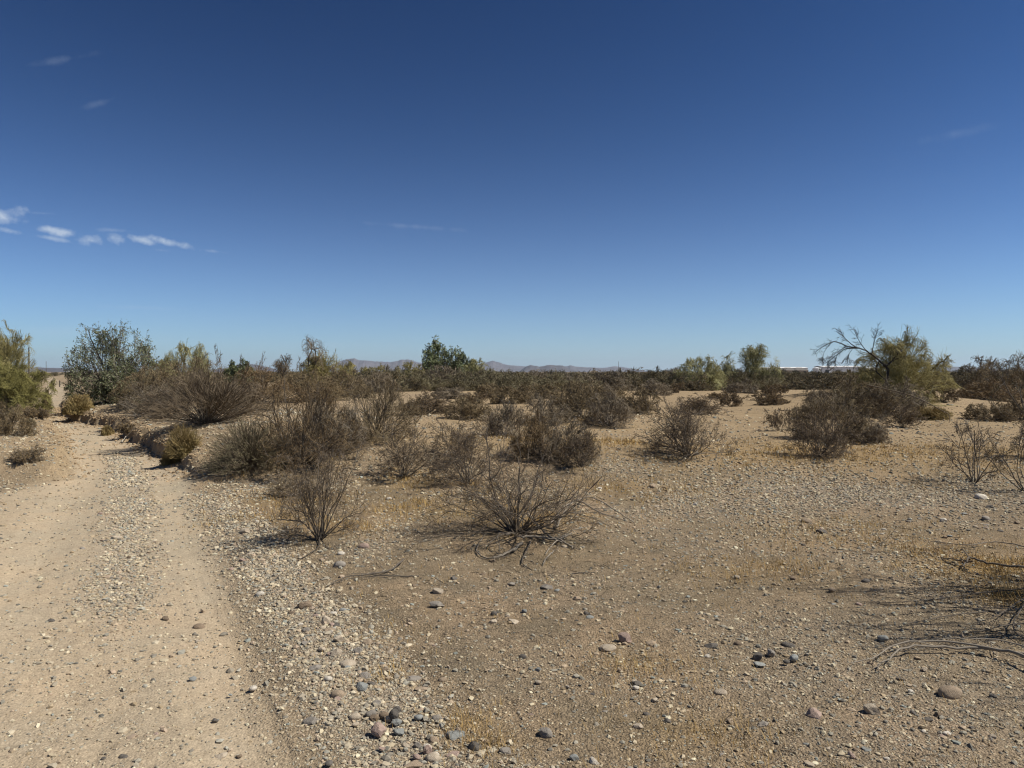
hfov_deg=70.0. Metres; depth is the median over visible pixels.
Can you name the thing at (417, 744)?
stone
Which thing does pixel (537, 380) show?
thicket shrub
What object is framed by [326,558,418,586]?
fallen branch
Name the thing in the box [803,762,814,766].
stone
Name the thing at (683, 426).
bare shrub
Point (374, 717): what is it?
stone
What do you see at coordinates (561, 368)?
mountain
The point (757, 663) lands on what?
stone
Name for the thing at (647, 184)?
sky
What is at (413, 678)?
stone
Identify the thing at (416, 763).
stone
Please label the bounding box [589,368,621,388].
thicket shrub
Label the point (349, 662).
stone
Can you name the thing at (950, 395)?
bare shrub
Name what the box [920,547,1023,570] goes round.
fallen branch
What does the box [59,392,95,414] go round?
broom shrub
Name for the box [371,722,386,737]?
stone
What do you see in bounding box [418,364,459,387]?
thicket shrub
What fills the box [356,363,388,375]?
palo verde tree
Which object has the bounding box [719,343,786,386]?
palo verde tree
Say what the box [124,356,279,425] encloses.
twiggy shrub
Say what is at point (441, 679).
stone
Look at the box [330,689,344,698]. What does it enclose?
stone
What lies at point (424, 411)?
bare shrub
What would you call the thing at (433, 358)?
ironwood tree
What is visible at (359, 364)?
mountain
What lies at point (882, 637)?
stone
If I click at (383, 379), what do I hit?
twiggy shrub
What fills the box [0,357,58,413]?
palo verde tree
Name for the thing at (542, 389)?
twiggy shrub
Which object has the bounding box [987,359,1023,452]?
leafy shrub
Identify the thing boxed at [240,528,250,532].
stone
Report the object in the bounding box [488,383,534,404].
twiggy shrub
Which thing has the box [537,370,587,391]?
thicket shrub
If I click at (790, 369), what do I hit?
house
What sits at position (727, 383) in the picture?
thicket shrub
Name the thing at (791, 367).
shed
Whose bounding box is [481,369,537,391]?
thicket shrub
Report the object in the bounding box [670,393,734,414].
bare shrub
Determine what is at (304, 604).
stone
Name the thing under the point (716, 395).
bare shrub
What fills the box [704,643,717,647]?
stone
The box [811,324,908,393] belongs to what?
dead tree
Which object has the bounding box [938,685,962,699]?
stone
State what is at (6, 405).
twiggy shrub
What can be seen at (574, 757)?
stone
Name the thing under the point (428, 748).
stone
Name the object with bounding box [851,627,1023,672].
fallen branch
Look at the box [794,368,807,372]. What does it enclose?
house
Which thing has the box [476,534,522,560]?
fallen branch
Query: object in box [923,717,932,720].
stone
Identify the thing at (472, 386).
thicket shrub
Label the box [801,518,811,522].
stone
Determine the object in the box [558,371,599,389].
thicket shrub
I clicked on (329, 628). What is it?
stone
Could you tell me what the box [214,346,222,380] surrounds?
bare sapling
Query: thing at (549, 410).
twiggy shrub
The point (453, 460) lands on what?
bare shrub
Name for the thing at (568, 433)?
twiggy shrub
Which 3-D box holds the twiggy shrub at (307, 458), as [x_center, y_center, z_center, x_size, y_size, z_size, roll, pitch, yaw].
[-3.150,0.503,11.148,1.918,1.520,1.968,0,1,0]
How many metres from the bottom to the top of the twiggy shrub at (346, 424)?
1.158 m
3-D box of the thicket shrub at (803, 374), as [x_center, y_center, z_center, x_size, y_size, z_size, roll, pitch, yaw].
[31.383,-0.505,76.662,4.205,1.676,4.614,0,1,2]
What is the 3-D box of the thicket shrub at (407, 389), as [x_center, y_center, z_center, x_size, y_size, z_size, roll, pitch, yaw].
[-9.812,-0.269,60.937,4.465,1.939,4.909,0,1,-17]
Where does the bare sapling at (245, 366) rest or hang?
on the ground at (526, 630)
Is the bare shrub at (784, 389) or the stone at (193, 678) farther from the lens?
the bare shrub at (784, 389)
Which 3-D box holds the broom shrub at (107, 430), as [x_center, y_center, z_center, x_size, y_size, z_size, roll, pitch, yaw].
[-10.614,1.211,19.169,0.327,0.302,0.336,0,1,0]
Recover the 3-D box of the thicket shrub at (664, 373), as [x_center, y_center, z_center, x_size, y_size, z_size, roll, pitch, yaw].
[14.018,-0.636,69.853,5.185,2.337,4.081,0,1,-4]
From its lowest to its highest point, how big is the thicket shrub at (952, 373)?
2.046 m
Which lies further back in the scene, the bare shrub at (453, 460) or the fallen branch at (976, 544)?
the bare shrub at (453, 460)
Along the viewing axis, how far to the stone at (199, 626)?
4.68 m
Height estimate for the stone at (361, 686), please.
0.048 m
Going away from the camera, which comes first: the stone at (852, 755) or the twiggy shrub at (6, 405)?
the stone at (852, 755)
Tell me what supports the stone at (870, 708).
on the ground at (526, 630)
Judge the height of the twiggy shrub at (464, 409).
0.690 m
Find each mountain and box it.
[25,367,98,371]
[210,364,280,371]
[328,358,650,371]
[521,365,580,371]
[940,367,1020,371]
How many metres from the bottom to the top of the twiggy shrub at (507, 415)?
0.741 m
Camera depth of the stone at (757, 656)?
4.06 m
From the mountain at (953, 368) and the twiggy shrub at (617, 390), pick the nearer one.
the twiggy shrub at (617, 390)
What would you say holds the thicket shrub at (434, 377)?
on the ground at (526, 630)
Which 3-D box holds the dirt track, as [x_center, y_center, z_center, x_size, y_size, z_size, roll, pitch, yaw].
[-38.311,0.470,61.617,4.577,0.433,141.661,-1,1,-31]
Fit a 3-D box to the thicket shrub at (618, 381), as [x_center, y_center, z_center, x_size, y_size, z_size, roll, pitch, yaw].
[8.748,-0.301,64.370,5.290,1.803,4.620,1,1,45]
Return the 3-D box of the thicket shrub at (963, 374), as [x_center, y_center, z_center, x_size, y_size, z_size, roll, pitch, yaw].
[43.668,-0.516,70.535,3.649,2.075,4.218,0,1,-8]
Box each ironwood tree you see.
[223,357,255,383]
[421,335,469,372]
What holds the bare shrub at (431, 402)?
on the ground at (526, 630)
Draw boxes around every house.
[783,368,796,371]
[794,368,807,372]
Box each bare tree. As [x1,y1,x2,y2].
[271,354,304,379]
[958,356,1001,379]
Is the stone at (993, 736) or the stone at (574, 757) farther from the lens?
the stone at (993, 736)
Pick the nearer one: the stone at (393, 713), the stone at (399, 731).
the stone at (399, 731)
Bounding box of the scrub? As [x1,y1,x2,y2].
[30,369,1023,385]
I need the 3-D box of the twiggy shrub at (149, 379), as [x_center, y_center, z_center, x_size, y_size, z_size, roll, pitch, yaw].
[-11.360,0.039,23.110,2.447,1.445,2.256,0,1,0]
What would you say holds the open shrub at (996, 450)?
on the ground at (526, 630)
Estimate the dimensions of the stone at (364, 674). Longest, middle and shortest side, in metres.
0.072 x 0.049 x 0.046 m
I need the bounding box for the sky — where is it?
[0,0,1023,371]
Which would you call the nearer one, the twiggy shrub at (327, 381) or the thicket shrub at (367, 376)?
the twiggy shrub at (327, 381)
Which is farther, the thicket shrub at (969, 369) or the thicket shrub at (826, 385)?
the thicket shrub at (969, 369)
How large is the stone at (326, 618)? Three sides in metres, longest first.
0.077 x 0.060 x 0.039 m
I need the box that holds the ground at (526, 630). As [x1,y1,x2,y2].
[0,372,1023,767]
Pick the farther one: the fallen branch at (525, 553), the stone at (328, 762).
the fallen branch at (525, 553)
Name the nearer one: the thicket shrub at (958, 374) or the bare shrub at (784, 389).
the bare shrub at (784, 389)
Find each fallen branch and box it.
[273,506,320,560]
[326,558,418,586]
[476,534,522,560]
[518,514,601,554]
[521,538,532,569]
[549,496,633,528]
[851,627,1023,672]
[865,585,1023,604]
[867,385,949,421]
[890,595,1023,630]
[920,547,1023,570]
[930,540,1023,546]
[944,598,1023,648]
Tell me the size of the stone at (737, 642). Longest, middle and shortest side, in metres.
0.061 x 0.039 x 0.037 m
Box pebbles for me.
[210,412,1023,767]
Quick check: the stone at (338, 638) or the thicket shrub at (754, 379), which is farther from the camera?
the thicket shrub at (754, 379)
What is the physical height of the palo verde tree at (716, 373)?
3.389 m
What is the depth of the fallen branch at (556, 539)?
6.80 m
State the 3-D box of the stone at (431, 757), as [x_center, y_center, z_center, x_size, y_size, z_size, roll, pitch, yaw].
[-0.327,1.546,3.018,0.058,0.048,0.048,-1,3,0]
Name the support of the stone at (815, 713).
on the ground at (526, 630)
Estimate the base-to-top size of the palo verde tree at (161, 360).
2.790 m
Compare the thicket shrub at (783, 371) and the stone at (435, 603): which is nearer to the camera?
the stone at (435, 603)
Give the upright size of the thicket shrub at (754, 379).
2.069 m
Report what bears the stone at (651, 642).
on the ground at (526, 630)
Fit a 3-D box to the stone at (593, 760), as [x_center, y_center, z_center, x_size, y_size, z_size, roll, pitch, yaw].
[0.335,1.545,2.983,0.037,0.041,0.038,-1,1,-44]
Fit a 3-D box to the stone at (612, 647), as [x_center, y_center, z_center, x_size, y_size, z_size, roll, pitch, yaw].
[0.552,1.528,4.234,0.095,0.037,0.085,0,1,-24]
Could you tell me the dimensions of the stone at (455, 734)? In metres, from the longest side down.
0.087 x 0.086 x 0.034 m
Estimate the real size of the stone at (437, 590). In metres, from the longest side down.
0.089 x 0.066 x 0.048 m
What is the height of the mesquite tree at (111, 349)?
3.228 m
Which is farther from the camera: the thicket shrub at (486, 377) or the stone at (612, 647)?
the thicket shrub at (486, 377)
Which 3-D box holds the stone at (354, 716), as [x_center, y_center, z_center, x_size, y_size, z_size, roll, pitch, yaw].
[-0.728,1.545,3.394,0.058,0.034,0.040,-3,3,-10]
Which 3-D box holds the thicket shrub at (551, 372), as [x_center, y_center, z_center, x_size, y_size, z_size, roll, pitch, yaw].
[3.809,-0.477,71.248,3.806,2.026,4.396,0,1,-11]
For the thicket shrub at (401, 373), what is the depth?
70.19 m
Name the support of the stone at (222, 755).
on the dirt track
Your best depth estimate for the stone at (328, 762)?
3.01 m
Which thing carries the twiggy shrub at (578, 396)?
on the ground at (526, 630)
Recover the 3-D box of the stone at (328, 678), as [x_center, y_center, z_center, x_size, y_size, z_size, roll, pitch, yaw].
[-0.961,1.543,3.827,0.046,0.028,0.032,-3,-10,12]
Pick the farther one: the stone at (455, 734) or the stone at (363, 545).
the stone at (363, 545)
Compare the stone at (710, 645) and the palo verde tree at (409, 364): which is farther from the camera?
the palo verde tree at (409, 364)
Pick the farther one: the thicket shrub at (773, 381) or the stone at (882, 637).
the thicket shrub at (773, 381)
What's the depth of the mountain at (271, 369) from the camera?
6233.61 m
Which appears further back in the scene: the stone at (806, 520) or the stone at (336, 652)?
the stone at (806, 520)
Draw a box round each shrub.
[0,392,25,411]
[0,402,38,436]
[7,442,47,463]
[19,407,42,418]
[27,407,54,418]
[40,387,51,408]
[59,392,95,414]
[100,425,114,435]
[106,363,190,408]
[114,380,189,415]
[115,420,136,433]
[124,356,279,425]
[150,352,241,401]
[159,447,180,465]
[163,423,203,458]
[195,381,264,414]
[197,413,292,474]
[223,366,305,404]
[249,367,366,472]
[249,428,373,546]
[263,368,348,403]
[263,469,331,500]
[280,384,372,461]
[322,366,374,397]
[335,376,423,441]
[343,368,402,393]
[348,371,380,389]
[368,364,399,380]
[369,371,420,391]
[370,418,454,478]
[391,368,422,385]
[395,390,458,414]
[397,367,435,391]
[399,398,430,415]
[399,413,629,559]
[405,370,442,390]
[408,425,522,488]
[409,367,449,388]
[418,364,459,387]
[427,416,499,460]
[429,373,469,390]
[429,386,469,398]
[438,395,491,421]
[441,366,477,380]
[444,369,492,390]
[457,391,491,403]
[458,368,496,387]
[461,368,502,389]
[474,383,508,397]
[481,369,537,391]
[482,400,529,436]
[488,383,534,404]
[501,371,540,390]
[506,409,565,459]
[516,391,574,425]
[518,382,560,398]
[520,369,556,381]
[521,373,545,384]
[523,411,597,462]
[536,370,559,384]
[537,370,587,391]
[550,382,598,408]
[551,422,602,467]
[557,377,612,420]
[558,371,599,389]
[561,374,601,390]
[583,382,636,428]
[584,381,628,402]
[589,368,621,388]
[589,370,636,390]
[602,368,646,390]
[616,367,644,383]
[617,384,662,414]
[626,367,660,387]
[629,393,739,461]
[634,365,675,386]
[634,378,672,395]
[645,371,681,387]
[655,367,695,383]
[663,382,684,392]
[670,372,716,390]
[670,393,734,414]
[687,380,707,390]
[690,377,734,389]
[703,391,723,398]
[714,386,744,406]
[723,378,759,393]
[726,368,768,388]
[745,384,783,399]
[749,374,797,389]
[751,372,783,385]
[753,392,791,405]
[759,407,790,430]
[768,372,808,388]
[770,384,789,392]
[773,368,803,386]
[780,372,858,390]
[781,388,883,444]
[782,404,862,463]
[787,387,848,418]
[794,371,822,381]
[801,367,836,388]
[801,369,902,416]
[822,369,852,387]
[841,410,891,444]
[852,374,929,417]
[870,405,927,428]
[911,405,954,420]
[917,381,961,402]
[928,371,961,385]
[931,417,1022,482]
[941,369,971,385]
[950,368,973,385]
[954,371,1002,388]
[957,375,1023,402]
[959,351,1023,399]
[961,366,979,378]
[961,397,1018,421]
[982,414,1023,490]
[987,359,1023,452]
[1000,397,1023,419]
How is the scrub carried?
on the ground at (526, 630)
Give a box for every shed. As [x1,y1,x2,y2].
[759,367,807,369]
[814,366,860,372]
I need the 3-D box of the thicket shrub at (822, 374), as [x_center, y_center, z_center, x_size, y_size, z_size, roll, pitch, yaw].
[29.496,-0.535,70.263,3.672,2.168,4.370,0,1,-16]
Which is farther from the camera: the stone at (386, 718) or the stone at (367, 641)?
the stone at (367, 641)
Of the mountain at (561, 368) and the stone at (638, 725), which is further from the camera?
the mountain at (561, 368)
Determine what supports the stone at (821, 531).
on the ground at (526, 630)
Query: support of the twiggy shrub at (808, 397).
on the ground at (526, 630)
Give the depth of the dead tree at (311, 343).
64.03 m
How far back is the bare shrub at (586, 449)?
11.01 m
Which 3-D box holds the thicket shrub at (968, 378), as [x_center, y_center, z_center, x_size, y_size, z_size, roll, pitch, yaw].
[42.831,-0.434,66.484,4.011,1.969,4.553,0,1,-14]
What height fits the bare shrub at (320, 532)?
1.096 m
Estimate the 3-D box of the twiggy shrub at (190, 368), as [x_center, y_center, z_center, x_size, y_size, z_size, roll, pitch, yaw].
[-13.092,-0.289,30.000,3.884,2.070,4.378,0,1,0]
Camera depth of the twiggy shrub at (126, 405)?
20.10 m
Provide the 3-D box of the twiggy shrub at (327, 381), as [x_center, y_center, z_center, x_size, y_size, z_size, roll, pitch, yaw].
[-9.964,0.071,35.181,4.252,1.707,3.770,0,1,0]
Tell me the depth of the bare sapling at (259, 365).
52.85 m
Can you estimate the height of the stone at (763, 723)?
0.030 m
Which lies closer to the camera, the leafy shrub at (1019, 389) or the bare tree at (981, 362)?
the leafy shrub at (1019, 389)
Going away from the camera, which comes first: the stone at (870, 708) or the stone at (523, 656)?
the stone at (870, 708)
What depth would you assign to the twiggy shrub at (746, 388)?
53.56 m
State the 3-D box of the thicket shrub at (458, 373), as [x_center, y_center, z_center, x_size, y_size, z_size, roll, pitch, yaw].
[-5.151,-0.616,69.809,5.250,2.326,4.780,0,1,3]
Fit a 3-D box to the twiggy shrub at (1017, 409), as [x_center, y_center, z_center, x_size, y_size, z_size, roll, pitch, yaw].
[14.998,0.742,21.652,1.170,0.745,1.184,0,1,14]
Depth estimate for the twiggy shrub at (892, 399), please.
22.58 m
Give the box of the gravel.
[0,400,1023,767]
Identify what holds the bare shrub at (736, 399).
on the ground at (526, 630)
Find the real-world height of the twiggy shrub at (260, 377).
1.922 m
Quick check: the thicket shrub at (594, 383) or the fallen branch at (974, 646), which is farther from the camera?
the thicket shrub at (594, 383)
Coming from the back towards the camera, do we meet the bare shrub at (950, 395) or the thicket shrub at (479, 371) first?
the thicket shrub at (479, 371)
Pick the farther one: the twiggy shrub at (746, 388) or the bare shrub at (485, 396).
the twiggy shrub at (746, 388)
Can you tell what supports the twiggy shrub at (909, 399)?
on the ground at (526, 630)
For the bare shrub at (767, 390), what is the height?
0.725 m
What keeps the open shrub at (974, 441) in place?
on the ground at (526, 630)
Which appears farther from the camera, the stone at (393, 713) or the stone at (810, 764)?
the stone at (393, 713)
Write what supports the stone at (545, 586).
on the ground at (526, 630)
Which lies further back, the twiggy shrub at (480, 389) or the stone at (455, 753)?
the twiggy shrub at (480, 389)
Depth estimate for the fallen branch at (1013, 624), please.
4.50 m
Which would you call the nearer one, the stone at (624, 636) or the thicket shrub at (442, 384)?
the stone at (624, 636)
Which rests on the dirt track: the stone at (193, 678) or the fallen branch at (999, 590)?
the stone at (193, 678)
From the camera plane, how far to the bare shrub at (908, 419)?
18.70 m
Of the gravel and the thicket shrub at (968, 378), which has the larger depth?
the thicket shrub at (968, 378)
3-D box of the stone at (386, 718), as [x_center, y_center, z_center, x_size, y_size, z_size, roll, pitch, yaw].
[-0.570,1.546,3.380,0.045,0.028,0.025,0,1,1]
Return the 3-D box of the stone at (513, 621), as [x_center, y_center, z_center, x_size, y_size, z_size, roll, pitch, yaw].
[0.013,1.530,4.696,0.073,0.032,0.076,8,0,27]
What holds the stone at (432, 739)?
on the ground at (526, 630)
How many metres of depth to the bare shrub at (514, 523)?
6.99 m
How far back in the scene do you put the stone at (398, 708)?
3.46 m
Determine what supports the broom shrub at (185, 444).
on the ground at (526, 630)
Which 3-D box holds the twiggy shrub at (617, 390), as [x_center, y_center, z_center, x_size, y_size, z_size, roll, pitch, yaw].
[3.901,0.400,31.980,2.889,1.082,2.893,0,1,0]
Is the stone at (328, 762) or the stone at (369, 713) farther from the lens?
the stone at (369, 713)
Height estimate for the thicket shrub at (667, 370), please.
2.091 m
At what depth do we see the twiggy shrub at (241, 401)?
18.00 m
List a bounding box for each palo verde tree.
[0,319,39,405]
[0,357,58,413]
[144,357,181,382]
[160,338,212,388]
[299,349,356,387]
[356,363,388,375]
[393,360,423,376]
[461,357,493,378]
[669,353,727,390]
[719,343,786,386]
[833,324,966,406]
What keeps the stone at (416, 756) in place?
on the ground at (526, 630)
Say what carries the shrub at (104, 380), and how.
on the ground at (526, 630)
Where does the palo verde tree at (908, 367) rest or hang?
on the ground at (526, 630)
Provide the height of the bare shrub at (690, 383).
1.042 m
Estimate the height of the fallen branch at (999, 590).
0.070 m
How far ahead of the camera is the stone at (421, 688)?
3.70 m
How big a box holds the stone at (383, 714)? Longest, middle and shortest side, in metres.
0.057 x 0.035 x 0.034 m
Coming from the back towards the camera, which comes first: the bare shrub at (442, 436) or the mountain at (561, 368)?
the mountain at (561, 368)
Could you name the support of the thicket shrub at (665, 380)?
on the ground at (526, 630)
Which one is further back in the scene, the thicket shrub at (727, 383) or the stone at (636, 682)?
the thicket shrub at (727, 383)
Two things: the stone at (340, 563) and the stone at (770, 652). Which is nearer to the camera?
the stone at (770, 652)
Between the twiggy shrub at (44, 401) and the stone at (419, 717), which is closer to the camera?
the stone at (419, 717)
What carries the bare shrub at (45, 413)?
on the ground at (526, 630)
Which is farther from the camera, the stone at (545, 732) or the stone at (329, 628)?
the stone at (329, 628)
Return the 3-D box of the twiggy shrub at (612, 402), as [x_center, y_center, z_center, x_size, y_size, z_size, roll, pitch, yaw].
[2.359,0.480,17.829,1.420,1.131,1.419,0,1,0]
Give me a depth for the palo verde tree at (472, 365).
96.68 m
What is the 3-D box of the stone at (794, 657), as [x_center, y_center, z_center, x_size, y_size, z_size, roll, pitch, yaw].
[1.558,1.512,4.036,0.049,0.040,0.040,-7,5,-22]
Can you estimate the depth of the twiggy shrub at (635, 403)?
22.34 m
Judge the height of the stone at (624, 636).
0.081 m
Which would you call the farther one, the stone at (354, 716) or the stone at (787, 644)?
the stone at (787, 644)
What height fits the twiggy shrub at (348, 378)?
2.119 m
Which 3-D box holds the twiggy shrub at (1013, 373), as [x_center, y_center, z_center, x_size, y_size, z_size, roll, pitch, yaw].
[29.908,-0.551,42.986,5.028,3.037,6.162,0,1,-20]
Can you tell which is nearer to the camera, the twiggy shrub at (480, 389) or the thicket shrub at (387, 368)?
the twiggy shrub at (480, 389)
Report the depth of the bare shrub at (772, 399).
28.12 m
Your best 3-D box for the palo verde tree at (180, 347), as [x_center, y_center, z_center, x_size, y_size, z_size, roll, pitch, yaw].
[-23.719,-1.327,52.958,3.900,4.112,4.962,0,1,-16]
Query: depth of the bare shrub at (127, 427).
17.74 m
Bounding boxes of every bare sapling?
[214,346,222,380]
[239,355,249,374]
[249,351,266,387]
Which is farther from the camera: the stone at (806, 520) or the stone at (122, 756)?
the stone at (806, 520)
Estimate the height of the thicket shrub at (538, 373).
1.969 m
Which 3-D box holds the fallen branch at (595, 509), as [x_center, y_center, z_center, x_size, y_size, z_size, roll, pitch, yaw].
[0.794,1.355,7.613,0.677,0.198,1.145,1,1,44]
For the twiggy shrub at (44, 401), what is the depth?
28.92 m
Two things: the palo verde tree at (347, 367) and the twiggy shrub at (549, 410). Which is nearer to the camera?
the twiggy shrub at (549, 410)
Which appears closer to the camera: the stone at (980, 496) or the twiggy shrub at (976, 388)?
the stone at (980, 496)
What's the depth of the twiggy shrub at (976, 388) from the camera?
31.98 m
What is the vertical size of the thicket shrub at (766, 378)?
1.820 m
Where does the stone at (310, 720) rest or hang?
on the ground at (526, 630)
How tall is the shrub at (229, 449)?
0.842 m
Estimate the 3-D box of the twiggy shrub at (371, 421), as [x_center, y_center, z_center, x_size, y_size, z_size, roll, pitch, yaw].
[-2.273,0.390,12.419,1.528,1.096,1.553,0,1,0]
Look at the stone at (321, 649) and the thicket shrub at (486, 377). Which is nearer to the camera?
the stone at (321, 649)
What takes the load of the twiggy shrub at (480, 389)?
on the ground at (526, 630)
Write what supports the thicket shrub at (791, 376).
on the ground at (526, 630)
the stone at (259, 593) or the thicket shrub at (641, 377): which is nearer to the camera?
the stone at (259, 593)
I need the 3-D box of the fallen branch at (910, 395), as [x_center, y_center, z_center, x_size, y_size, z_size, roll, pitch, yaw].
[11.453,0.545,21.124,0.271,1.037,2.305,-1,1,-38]
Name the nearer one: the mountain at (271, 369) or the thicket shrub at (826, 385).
the thicket shrub at (826, 385)
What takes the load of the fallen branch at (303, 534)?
on the ground at (526, 630)
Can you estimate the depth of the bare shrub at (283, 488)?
9.32 m
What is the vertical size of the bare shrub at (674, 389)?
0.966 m
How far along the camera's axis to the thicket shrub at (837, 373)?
69.67 m
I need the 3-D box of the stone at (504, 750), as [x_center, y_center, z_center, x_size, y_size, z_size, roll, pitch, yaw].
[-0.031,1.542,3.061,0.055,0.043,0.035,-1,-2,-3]
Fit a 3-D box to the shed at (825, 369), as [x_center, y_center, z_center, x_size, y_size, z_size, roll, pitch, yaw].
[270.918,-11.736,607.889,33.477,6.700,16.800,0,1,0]
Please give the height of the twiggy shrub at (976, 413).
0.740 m
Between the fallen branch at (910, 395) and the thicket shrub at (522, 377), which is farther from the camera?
the thicket shrub at (522, 377)
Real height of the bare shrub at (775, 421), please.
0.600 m
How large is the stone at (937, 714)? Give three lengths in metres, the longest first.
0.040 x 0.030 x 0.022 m
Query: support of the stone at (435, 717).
on the ground at (526, 630)
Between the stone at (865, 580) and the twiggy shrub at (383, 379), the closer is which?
the stone at (865, 580)
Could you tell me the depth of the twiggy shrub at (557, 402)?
28.10 m
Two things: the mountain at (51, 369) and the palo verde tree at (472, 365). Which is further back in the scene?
the mountain at (51, 369)
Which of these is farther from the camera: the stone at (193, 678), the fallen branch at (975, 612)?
the fallen branch at (975, 612)
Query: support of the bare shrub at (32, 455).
on the ground at (526, 630)
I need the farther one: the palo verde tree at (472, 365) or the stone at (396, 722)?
the palo verde tree at (472, 365)
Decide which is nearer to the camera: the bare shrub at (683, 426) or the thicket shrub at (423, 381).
the bare shrub at (683, 426)
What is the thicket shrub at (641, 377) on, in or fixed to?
on the ground at (526, 630)
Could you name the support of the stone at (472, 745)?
on the ground at (526, 630)
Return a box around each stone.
[118,754,127,758]
[189,676,196,680]
[193,623,204,628]
[215,752,227,758]
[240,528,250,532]
[249,685,256,690]
[255,591,264,595]
[297,601,311,608]
[302,716,319,724]
[309,664,321,670]
[318,647,325,651]
[321,615,329,622]
[324,627,335,630]
[324,676,332,680]
[325,760,332,765]
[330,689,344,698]
[331,648,341,656]
[333,561,345,566]
[334,635,343,641]
[339,659,355,666]
[349,713,360,719]
[353,647,362,653]
[355,682,367,691]
[358,543,368,547]
[359,672,370,678]
[362,639,372,644]
[366,710,376,717]
[370,714,379,720]
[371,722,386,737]
[379,711,388,718]
[384,716,390,721]
[388,709,397,720]
[391,719,401,725]
[393,706,401,712]
[393,728,403,734]
[403,760,422,767]
[406,675,421,680]
[413,754,420,759]
[414,714,422,720]
[414,742,421,747]
[415,687,429,690]
[423,745,431,753]
[426,752,439,762]
[429,601,443,606]
[429,736,438,742]
[432,588,443,593]
[432,715,442,721]
[438,677,446,681]
[446,730,464,740]
[446,751,459,756]
[468,741,481,751]
[498,747,510,753]
[509,619,518,623]
[519,654,526,658]
[539,727,552,737]
[541,584,552,588]
[569,754,578,760]
[589,757,599,764]
[599,644,615,651]
[618,632,631,642]
[633,680,641,685]
[633,723,643,728]
[645,640,656,646]
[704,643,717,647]
[714,688,726,694]
[734,641,743,644]
[753,652,761,660]
[753,661,765,666]
[758,721,768,725]
[767,649,774,656]
[781,642,794,647]
[790,654,798,661]
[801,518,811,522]
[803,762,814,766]
[806,708,821,718]
[816,529,827,533]
[848,751,855,758]
[861,578,869,582]
[863,703,880,714]
[877,635,888,640]
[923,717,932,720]
[934,712,942,716]
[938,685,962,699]
[974,493,987,498]
[988,734,996,738]
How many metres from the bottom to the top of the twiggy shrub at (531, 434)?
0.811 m
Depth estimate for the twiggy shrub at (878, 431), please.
14.52 m
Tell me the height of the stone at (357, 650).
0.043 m
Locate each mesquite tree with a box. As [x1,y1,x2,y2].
[59,319,163,404]
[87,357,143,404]
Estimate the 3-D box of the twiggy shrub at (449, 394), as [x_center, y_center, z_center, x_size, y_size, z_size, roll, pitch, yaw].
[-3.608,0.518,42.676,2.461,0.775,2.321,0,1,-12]
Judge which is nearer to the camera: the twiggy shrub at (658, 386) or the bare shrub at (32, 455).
the bare shrub at (32, 455)
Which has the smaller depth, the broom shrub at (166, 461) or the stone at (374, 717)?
the stone at (374, 717)
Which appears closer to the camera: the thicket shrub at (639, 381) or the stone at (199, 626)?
the stone at (199, 626)
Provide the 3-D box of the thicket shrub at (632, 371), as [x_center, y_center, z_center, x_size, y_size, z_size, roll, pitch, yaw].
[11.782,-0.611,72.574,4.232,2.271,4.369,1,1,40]
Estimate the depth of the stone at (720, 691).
3.59 m
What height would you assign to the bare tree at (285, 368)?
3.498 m
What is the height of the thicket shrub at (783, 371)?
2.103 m
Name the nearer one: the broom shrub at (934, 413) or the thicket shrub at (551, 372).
the broom shrub at (934, 413)
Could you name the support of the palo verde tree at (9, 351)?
on the ground at (526, 630)
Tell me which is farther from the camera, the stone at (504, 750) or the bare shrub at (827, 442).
the bare shrub at (827, 442)
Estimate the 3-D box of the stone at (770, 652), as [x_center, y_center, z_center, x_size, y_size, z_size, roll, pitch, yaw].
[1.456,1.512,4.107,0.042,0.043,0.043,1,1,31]
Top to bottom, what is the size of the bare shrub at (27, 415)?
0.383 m
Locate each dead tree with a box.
[296,335,328,386]
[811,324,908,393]
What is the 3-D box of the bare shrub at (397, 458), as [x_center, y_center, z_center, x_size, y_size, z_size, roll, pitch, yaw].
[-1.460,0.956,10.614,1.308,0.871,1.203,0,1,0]
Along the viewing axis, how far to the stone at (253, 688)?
3.78 m
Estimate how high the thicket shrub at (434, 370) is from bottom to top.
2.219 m
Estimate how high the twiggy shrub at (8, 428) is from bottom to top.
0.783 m
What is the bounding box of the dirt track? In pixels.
[0,382,290,767]
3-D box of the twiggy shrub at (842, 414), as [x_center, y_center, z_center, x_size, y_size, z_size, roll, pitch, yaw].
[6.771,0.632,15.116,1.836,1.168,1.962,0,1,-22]
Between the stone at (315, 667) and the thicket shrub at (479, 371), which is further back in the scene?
the thicket shrub at (479, 371)
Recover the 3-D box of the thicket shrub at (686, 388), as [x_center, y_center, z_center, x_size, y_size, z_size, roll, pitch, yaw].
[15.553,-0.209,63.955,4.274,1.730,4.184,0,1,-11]
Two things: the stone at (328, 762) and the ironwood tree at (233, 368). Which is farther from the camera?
the ironwood tree at (233, 368)

